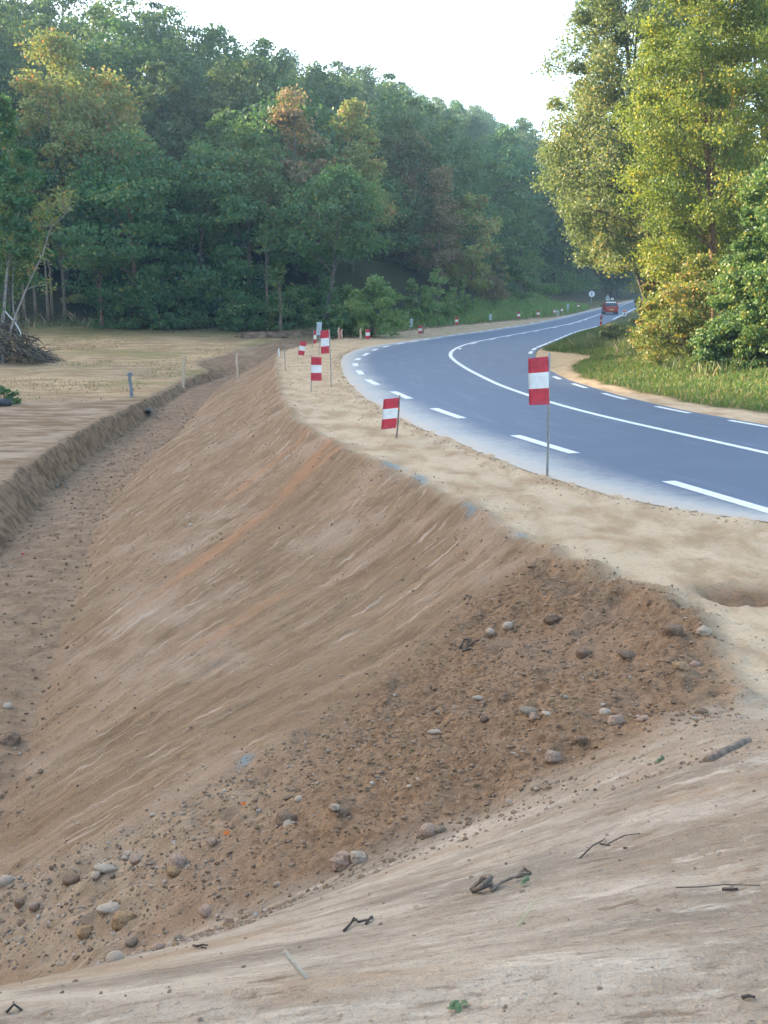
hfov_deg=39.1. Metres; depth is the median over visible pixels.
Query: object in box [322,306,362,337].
shrub
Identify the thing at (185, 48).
forest tree
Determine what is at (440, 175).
pointed tree
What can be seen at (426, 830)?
stone
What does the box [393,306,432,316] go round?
shrub
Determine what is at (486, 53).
sky
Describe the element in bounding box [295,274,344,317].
shrub
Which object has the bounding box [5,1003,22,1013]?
twig
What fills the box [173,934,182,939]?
stone
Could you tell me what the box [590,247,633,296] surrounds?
forest tree
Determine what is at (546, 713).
stone
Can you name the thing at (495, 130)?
forest tree
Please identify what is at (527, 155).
forest tree
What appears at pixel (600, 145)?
willow tree
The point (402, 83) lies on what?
forest tree
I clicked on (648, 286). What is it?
bush
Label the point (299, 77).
forest tree
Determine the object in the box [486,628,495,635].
stone
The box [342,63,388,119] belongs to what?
forest tree
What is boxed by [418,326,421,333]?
marker board
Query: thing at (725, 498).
edge line
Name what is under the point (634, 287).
willow tree
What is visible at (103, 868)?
stone
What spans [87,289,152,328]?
shrub
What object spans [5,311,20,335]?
bent branch
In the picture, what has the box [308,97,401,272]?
broadleaf tree
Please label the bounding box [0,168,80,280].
broadleaf tree
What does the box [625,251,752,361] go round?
bush
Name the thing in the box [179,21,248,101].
forest tree
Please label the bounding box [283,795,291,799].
rubble stone
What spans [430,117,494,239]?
forest tree
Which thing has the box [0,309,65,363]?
brush pile
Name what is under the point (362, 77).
forest tree
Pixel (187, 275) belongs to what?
broadleaf tree
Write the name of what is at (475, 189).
forest tree
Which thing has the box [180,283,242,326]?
shrub
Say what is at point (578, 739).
clod
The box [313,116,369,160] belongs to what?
forest tree
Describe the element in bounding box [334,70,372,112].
forest tree
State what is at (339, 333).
wooden post
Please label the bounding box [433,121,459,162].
forest tree
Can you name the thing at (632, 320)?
bush
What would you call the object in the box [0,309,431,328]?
edge weeds
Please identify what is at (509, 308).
bank weeds
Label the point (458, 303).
shrub
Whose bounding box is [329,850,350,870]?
stone
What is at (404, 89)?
forest tree
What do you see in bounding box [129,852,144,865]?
clod
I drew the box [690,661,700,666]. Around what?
stone
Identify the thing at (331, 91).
forest tree
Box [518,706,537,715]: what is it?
stone
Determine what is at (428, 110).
forest tree
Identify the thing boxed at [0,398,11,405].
log
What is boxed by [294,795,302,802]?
stone
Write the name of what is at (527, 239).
forest tree
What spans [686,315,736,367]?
bush
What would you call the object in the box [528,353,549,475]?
marker board
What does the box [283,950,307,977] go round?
wooden peg
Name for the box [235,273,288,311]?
shrub
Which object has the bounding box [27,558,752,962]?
rubble
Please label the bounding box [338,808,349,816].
rubble stone
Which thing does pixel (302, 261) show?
broadleaf tree
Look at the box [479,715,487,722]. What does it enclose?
rubble stone
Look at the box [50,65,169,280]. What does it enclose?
slender tree
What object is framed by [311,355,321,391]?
marker board
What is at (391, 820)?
rubble stone
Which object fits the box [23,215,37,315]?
young tree
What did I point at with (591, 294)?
round sign
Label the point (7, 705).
stone
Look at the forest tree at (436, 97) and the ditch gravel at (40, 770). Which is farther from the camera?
the forest tree at (436, 97)
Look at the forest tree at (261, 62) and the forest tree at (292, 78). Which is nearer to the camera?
the forest tree at (261, 62)
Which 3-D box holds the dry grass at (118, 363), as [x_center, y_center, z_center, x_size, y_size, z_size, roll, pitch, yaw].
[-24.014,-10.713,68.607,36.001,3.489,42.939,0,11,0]
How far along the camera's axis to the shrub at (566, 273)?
160.25 m
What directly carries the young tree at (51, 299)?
on the ground at (612, 932)
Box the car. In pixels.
[600,302,618,313]
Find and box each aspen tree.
[600,0,767,318]
[636,211,757,332]
[659,0,767,324]
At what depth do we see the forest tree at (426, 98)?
235.67 m
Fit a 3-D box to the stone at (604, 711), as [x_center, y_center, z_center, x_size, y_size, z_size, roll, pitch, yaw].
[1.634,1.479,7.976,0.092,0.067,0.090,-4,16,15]
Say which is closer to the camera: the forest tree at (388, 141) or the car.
the forest tree at (388, 141)
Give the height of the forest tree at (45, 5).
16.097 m
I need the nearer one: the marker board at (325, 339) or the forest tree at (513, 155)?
the marker board at (325, 339)
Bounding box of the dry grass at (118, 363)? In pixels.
[0,314,275,400]
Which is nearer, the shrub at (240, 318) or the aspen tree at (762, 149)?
the aspen tree at (762, 149)
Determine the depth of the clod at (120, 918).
7.67 m
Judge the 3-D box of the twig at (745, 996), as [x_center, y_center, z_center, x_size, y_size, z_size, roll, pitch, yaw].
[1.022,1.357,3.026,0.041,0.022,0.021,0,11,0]
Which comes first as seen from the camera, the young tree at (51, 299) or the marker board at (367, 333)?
the marker board at (367, 333)
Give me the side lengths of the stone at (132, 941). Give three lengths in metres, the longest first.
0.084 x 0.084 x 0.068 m
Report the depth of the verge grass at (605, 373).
35.56 m
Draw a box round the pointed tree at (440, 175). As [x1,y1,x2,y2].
[409,165,467,295]
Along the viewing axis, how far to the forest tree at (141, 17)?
124.99 m
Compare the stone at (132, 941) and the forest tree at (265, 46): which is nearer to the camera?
the stone at (132, 941)
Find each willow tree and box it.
[519,0,750,288]
[534,112,680,298]
[606,0,744,295]
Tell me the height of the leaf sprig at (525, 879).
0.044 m
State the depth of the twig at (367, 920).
4.50 m
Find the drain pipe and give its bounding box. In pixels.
[144,403,158,418]
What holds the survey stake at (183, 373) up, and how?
on the ground at (612, 932)
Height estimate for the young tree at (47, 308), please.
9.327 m
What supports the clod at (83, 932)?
on the ground at (612, 932)
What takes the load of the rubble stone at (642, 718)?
on the ground at (612, 932)
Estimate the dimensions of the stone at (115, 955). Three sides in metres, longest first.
0.091 x 0.088 x 0.079 m
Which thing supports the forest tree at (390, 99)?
on the ground at (612, 932)
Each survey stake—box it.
[127,372,132,396]
[182,356,184,388]
[235,353,238,378]
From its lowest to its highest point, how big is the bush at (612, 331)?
1.322 m
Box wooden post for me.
[337,327,341,339]
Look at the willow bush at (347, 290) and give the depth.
80.01 m
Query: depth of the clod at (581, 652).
9.81 m
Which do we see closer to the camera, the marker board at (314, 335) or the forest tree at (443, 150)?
the marker board at (314, 335)
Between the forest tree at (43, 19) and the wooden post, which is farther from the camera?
the forest tree at (43, 19)
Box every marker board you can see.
[297,341,305,357]
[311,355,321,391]
[312,331,316,346]
[320,329,331,387]
[365,329,369,339]
[381,395,400,437]
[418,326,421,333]
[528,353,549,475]
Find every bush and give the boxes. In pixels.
[312,281,362,334]
[338,274,411,336]
[467,274,511,299]
[593,323,630,343]
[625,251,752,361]
[628,270,664,324]
[628,322,687,352]
[629,269,673,340]
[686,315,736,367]
[701,248,767,362]
[718,333,767,366]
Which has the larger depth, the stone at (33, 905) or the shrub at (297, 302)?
the shrub at (297, 302)
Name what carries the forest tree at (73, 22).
on the ground at (612, 932)
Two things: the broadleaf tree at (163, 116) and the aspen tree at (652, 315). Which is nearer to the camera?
the aspen tree at (652, 315)
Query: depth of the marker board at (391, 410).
22.53 m
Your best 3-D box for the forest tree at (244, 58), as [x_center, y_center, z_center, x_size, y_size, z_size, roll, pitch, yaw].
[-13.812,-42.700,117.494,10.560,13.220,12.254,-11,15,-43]
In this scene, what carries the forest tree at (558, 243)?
on the ground at (612, 932)
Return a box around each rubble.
[0,622,552,972]
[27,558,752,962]
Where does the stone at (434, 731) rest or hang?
on the ground at (612, 932)
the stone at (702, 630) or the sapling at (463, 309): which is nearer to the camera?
the stone at (702, 630)
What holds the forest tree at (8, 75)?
on the ground at (612, 932)
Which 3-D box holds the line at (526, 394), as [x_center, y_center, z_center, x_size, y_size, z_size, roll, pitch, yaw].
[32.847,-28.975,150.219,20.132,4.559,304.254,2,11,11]
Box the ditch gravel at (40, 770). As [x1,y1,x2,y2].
[0,399,202,828]
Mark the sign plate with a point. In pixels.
(319, 327)
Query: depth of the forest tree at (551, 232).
160.47 m
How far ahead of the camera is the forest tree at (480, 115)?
261.82 m
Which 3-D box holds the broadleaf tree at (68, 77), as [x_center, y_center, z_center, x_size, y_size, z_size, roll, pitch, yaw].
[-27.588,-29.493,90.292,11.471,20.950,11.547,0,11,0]
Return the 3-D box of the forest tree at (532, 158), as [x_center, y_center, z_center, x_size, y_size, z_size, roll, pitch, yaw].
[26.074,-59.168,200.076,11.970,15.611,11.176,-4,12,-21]
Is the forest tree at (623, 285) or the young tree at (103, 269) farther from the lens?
the forest tree at (623, 285)
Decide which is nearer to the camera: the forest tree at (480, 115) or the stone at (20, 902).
the stone at (20, 902)
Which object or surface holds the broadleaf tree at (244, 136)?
on the ground at (612, 932)
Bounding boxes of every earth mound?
[235,332,288,338]
[272,330,312,335]
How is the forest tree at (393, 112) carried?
on the ground at (612, 932)
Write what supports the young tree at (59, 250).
on the ground at (612, 932)
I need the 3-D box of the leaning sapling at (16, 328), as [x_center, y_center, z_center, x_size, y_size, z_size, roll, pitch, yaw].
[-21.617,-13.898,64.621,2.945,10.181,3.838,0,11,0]
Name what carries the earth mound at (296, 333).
on the ground at (612, 932)
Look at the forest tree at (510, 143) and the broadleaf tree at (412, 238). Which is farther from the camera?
the forest tree at (510, 143)
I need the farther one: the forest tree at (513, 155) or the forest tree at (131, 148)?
the forest tree at (513, 155)
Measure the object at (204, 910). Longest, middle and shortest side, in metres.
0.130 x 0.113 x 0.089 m
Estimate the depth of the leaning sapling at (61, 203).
63.22 m
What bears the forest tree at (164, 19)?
on the ground at (612, 932)
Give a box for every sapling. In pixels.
[0,171,43,362]
[0,191,49,361]
[1,175,82,362]
[401,277,422,319]
[418,285,434,325]
[420,268,454,321]
[443,286,461,318]
[458,274,471,318]
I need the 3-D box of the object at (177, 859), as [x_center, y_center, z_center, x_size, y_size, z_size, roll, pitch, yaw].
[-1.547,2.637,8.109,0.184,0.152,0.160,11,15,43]
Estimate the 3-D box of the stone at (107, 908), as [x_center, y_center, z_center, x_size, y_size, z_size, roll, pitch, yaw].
[-2.015,2.910,7.926,0.188,0.063,0.134,-1,14,-28]
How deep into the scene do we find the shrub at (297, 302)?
85.58 m
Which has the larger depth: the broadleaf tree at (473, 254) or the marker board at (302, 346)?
the broadleaf tree at (473, 254)
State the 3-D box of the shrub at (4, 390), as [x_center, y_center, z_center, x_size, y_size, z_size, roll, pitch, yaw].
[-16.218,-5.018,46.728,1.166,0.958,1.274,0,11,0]
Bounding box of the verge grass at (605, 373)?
[542,323,767,411]
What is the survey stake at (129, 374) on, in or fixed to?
on the ground at (612, 932)
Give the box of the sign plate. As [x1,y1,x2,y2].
[316,322,321,346]
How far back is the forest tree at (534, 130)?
254.66 m
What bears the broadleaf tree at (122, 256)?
on the ground at (612, 932)
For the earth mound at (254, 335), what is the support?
on the ground at (612, 932)
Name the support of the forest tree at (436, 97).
on the ground at (612, 932)
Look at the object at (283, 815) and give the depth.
7.96 m
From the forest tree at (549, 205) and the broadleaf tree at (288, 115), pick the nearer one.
the broadleaf tree at (288, 115)
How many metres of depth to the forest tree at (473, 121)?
215.26 m
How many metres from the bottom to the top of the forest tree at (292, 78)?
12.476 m
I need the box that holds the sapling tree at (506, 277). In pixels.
[488,246,511,286]
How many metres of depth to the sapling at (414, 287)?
91.17 m
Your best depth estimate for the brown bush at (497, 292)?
120.45 m
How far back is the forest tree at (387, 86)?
171.56 m
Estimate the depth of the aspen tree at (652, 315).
48.55 m
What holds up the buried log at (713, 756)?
on the ground at (612, 932)
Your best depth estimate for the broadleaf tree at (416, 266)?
111.55 m
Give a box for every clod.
[62,873,79,885]
[76,924,92,939]
[111,910,136,929]
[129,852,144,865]
[166,865,182,877]
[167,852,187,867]
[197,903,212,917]
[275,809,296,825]
[543,614,559,624]
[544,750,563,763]
[573,735,587,744]
[575,646,592,658]
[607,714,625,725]
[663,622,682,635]
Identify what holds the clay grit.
on the ground at (612, 932)
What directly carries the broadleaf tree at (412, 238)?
on the ground at (612, 932)
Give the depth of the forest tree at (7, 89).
106.79 m
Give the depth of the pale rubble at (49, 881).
8.33 m
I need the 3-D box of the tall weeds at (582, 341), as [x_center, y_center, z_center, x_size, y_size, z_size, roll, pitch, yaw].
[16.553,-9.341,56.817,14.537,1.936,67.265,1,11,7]
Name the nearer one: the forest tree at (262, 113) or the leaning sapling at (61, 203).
the leaning sapling at (61, 203)
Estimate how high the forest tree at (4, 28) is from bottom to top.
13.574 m
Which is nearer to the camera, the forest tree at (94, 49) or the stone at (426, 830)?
the stone at (426, 830)
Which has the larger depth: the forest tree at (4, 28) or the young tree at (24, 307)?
the forest tree at (4, 28)
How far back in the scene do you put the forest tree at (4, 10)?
114.94 m
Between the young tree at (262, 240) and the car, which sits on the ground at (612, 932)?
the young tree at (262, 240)
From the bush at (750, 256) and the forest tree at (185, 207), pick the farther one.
the forest tree at (185, 207)
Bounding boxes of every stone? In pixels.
[0,730,20,745]
[0,875,13,887]
[3,702,12,708]
[14,897,25,907]
[17,919,25,926]
[28,901,39,910]
[90,871,100,879]
[93,864,116,872]
[96,902,119,913]
[105,950,123,962]
[121,851,132,860]
[125,936,137,946]
[151,943,164,950]
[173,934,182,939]
[207,837,215,845]
[225,918,233,924]
[272,881,281,886]
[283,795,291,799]
[283,820,291,826]
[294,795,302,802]
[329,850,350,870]
[330,803,340,810]
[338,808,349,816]
[350,851,366,864]
[352,777,358,782]
[387,818,395,824]
[419,823,435,837]
[427,729,440,733]
[435,825,445,832]
[472,695,482,699]
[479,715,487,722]
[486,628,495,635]
[502,621,512,629]
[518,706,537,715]
[529,712,537,720]
[541,711,550,715]
[546,697,553,702]
[599,708,610,713]
[616,649,636,658]
[636,715,649,721]
[672,661,691,672]
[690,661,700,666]
[696,625,711,636]
[696,707,707,714]
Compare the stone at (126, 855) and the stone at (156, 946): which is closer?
the stone at (156, 946)
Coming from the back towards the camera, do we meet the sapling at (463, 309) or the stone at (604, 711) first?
the sapling at (463, 309)
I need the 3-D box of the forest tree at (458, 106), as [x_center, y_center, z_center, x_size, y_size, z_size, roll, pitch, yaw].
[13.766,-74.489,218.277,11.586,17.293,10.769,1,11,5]
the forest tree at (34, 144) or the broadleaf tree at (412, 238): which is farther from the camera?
the broadleaf tree at (412, 238)
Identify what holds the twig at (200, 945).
on the ground at (612, 932)
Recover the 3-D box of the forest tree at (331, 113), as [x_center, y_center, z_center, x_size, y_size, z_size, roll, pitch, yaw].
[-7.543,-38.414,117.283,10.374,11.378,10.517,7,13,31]
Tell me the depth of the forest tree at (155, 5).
133.38 m
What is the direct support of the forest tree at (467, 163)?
on the ground at (612, 932)
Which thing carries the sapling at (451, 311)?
on the ground at (612, 932)
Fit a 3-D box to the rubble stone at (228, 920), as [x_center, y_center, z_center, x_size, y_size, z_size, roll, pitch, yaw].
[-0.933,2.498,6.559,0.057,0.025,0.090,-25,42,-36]
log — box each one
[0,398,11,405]
[702,736,751,761]
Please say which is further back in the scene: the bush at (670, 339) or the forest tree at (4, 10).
the forest tree at (4, 10)
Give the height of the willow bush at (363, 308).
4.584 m
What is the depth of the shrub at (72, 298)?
89.29 m
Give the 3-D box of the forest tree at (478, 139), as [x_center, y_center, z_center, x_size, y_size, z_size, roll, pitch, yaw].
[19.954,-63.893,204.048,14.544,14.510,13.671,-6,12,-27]
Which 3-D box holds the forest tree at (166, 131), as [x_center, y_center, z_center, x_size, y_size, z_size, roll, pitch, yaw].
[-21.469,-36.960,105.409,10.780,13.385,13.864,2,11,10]
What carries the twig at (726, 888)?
on the ground at (612, 932)
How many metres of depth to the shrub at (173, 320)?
83.61 m
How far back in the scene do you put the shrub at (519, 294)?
132.24 m
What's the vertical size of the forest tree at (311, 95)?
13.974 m
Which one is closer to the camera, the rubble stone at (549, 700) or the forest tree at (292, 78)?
the rubble stone at (549, 700)
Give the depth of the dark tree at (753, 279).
35.06 m
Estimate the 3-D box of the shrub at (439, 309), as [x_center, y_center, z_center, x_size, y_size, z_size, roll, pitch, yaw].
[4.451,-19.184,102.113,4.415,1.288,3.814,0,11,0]
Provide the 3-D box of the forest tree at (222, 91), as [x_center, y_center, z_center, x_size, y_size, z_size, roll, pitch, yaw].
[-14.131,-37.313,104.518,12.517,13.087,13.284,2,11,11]
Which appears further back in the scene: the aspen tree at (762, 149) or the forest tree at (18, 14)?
the forest tree at (18, 14)
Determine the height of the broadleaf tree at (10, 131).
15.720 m
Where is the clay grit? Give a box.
[0,716,767,1023]
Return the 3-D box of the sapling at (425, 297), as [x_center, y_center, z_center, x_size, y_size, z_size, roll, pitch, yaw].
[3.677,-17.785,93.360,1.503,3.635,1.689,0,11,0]
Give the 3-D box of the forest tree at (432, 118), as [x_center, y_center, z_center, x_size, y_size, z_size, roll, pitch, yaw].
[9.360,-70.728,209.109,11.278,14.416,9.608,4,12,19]
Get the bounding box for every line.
[352,298,767,512]
[449,301,767,453]
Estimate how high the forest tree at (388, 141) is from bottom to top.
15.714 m
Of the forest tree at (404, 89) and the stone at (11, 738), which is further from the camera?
the forest tree at (404, 89)
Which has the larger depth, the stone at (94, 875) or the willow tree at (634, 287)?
the willow tree at (634, 287)
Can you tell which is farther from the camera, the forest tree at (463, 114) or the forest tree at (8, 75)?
the forest tree at (463, 114)
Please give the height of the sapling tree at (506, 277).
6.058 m
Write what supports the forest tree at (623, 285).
on the ground at (612, 932)
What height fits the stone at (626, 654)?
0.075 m
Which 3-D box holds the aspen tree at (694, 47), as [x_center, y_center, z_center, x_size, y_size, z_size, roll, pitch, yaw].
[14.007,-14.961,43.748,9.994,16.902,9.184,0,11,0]
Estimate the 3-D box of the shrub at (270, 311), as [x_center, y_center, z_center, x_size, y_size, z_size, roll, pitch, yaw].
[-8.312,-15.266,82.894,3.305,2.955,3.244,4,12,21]
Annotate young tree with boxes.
[14,235,34,317]
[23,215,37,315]
[30,204,51,321]
[31,206,57,319]
[49,219,73,319]
[85,261,111,328]
[250,223,277,327]
[264,262,286,330]
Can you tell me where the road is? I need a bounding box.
[341,300,767,521]
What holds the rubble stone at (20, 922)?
on the ground at (612, 932)
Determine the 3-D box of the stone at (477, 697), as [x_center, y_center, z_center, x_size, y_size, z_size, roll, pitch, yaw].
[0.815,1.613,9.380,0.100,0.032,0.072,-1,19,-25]
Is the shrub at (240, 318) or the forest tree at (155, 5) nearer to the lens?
the shrub at (240, 318)
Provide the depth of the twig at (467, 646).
11.07 m
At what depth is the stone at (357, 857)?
7.01 m
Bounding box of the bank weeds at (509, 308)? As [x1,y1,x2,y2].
[379,290,591,330]
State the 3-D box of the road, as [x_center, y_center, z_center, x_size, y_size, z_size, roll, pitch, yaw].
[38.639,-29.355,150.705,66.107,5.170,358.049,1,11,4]
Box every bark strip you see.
[470,866,531,891]
[472,883,491,892]
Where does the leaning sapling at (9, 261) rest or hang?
on the ground at (612, 932)
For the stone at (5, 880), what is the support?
on the ground at (612, 932)
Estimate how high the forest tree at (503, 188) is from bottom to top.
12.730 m
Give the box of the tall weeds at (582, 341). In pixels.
[560,321,767,375]
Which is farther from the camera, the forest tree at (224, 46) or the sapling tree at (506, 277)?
the forest tree at (224, 46)
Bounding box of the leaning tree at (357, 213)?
[273,160,400,330]
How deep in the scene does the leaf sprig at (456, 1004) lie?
3.08 m
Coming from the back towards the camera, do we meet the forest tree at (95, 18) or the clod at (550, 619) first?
the forest tree at (95, 18)
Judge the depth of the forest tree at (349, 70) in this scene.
163.11 m
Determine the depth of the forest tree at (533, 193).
169.03 m
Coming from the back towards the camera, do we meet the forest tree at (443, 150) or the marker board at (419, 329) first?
the forest tree at (443, 150)
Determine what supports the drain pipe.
on the ground at (612, 932)
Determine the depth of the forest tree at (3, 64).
110.39 m
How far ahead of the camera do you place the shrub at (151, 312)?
82.91 m
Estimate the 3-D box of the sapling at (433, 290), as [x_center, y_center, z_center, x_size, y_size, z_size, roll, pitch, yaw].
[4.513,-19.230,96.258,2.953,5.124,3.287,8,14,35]
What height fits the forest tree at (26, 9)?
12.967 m
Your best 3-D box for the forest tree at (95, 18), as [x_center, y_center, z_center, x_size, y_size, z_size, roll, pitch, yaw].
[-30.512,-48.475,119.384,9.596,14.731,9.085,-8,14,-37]
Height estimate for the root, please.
0.180 m
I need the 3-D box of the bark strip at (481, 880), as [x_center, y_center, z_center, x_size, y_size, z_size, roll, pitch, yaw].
[0.519,1.640,4.849,0.347,0.108,0.155,-10,15,-42]
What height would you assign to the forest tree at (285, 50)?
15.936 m
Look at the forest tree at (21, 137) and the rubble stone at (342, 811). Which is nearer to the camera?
the rubble stone at (342, 811)
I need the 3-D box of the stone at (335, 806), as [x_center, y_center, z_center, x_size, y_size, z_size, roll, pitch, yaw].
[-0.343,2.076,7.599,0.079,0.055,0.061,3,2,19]
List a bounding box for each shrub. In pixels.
[0,385,21,403]
[60,293,103,303]
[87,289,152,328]
[122,283,189,329]
[159,283,211,328]
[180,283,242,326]
[214,286,266,330]
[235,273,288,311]
[250,295,292,330]
[265,283,322,325]
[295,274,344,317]
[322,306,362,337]
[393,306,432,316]
[427,304,452,314]
[445,296,476,306]
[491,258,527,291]
[508,289,538,297]
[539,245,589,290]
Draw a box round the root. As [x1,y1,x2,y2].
[55,480,68,488]
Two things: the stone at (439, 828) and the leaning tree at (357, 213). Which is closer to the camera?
the stone at (439, 828)
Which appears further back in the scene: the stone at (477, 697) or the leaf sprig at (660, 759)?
the stone at (477, 697)
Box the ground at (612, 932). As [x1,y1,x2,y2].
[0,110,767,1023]
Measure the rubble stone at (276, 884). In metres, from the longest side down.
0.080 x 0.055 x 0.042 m
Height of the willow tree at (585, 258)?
12.413 m
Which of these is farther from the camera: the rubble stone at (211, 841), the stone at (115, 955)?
the rubble stone at (211, 841)
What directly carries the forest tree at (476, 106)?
on the ground at (612, 932)
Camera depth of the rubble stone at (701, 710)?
7.43 m
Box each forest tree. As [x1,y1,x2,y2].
[0,0,38,56]
[0,0,52,107]
[0,3,36,71]
[0,11,28,62]
[0,49,39,131]
[0,49,85,165]
[0,73,22,130]
[0,109,49,215]
[0,124,110,281]
[2,0,56,49]
[11,12,84,113]
[29,0,100,67]
[36,15,98,77]
[71,17,172,142]
[72,2,149,96]
[80,110,177,242]
[85,0,167,74]
[103,31,212,153]
[122,59,212,181]
[130,1,187,106]
[133,5,224,74]
[140,35,229,136]
[172,54,287,158]
[172,106,278,246]
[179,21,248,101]
[191,28,248,63]
[202,53,287,148]
[216,55,295,137]
[218,87,370,254]
[230,34,305,108]
[257,78,349,180]
[268,47,310,75]
[274,59,319,96]
[284,71,301,82]
[301,60,362,139]
[301,68,372,138]
[306,106,361,163]
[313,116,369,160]
[320,60,372,118]
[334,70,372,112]
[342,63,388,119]
[348,68,376,102]
[354,90,459,233]
[357,111,471,264]
[362,72,421,119]
[367,97,421,176]
[379,97,466,178]
[392,80,419,98]
[397,84,434,134]
[399,131,467,218]
[419,95,435,122]
[423,108,445,130]
[426,96,447,107]
[426,128,479,182]
[428,185,515,273]
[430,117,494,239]
[431,98,453,116]
[432,99,479,141]
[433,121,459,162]
[439,109,475,142]
[446,98,468,119]
[448,144,508,200]
[454,157,550,278]
[464,104,496,129]
[465,107,493,140]
[465,114,500,154]
[468,132,507,166]
[478,109,500,136]
[478,123,549,249]
[486,178,555,255]
[487,121,512,135]
[499,149,533,186]
[499,178,551,230]
[502,117,544,152]
[507,145,550,229]
[515,121,546,143]
[516,192,584,282]
[520,151,544,169]
[523,162,579,275]
[524,141,546,166]
[528,168,560,248]
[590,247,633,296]
[596,252,634,296]
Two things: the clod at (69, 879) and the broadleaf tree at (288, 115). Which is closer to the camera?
the clod at (69, 879)
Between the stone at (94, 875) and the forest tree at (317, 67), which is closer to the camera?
the stone at (94, 875)
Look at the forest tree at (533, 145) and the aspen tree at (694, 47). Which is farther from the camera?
the forest tree at (533, 145)
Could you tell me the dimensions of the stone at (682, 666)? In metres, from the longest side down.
0.156 x 0.120 x 0.109 m
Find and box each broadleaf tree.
[0,21,122,286]
[0,92,58,361]
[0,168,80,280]
[47,124,211,327]
[132,141,281,326]
[138,88,222,138]
[180,111,303,300]
[254,84,331,276]
[258,164,369,287]
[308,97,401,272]
[361,178,430,261]
[377,185,455,272]
[438,191,504,307]
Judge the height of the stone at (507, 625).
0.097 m
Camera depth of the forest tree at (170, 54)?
109.93 m
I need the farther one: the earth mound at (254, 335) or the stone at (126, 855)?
the earth mound at (254, 335)
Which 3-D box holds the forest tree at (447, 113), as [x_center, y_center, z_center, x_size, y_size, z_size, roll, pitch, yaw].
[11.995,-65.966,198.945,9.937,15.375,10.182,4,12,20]
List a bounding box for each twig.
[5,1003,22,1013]
[192,944,207,948]
[343,915,372,931]
[459,636,479,651]
[579,833,639,858]
[676,884,759,890]
[741,994,755,998]
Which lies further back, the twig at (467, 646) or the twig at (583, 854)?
the twig at (467, 646)
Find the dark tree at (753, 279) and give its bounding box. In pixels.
[712,105,767,353]
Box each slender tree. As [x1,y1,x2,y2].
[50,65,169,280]
[375,124,448,260]
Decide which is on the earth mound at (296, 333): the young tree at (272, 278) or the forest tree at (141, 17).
the young tree at (272, 278)
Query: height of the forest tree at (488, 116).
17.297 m
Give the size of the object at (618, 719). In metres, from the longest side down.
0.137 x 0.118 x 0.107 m
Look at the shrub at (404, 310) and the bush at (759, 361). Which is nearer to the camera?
the bush at (759, 361)
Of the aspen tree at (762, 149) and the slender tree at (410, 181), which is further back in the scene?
the slender tree at (410, 181)
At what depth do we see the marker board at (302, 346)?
52.68 m
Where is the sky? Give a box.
[7,0,762,229]
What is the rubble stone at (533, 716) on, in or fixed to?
on the ground at (612, 932)
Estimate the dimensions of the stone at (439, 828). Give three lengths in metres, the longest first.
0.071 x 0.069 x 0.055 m
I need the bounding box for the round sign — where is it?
[589,291,594,307]
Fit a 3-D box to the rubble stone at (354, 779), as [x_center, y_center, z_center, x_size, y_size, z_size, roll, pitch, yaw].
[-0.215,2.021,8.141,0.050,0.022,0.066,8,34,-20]
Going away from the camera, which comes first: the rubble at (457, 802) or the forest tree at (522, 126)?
the rubble at (457, 802)
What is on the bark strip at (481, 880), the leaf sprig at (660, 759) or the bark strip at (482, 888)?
the bark strip at (482, 888)
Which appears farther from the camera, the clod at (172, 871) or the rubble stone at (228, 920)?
the clod at (172, 871)
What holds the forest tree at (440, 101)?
on the ground at (612, 932)
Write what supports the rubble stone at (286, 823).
on the ground at (612, 932)
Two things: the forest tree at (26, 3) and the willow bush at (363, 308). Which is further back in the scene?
the forest tree at (26, 3)
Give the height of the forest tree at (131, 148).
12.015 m
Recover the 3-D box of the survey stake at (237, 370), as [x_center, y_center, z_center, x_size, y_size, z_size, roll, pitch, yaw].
[-7.277,-7.093,53.517,0.154,1.545,0.130,0,11,0]
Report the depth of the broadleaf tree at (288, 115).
90.18 m
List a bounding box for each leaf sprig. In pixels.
[447,1000,467,1013]
[521,875,529,884]
[654,755,664,761]

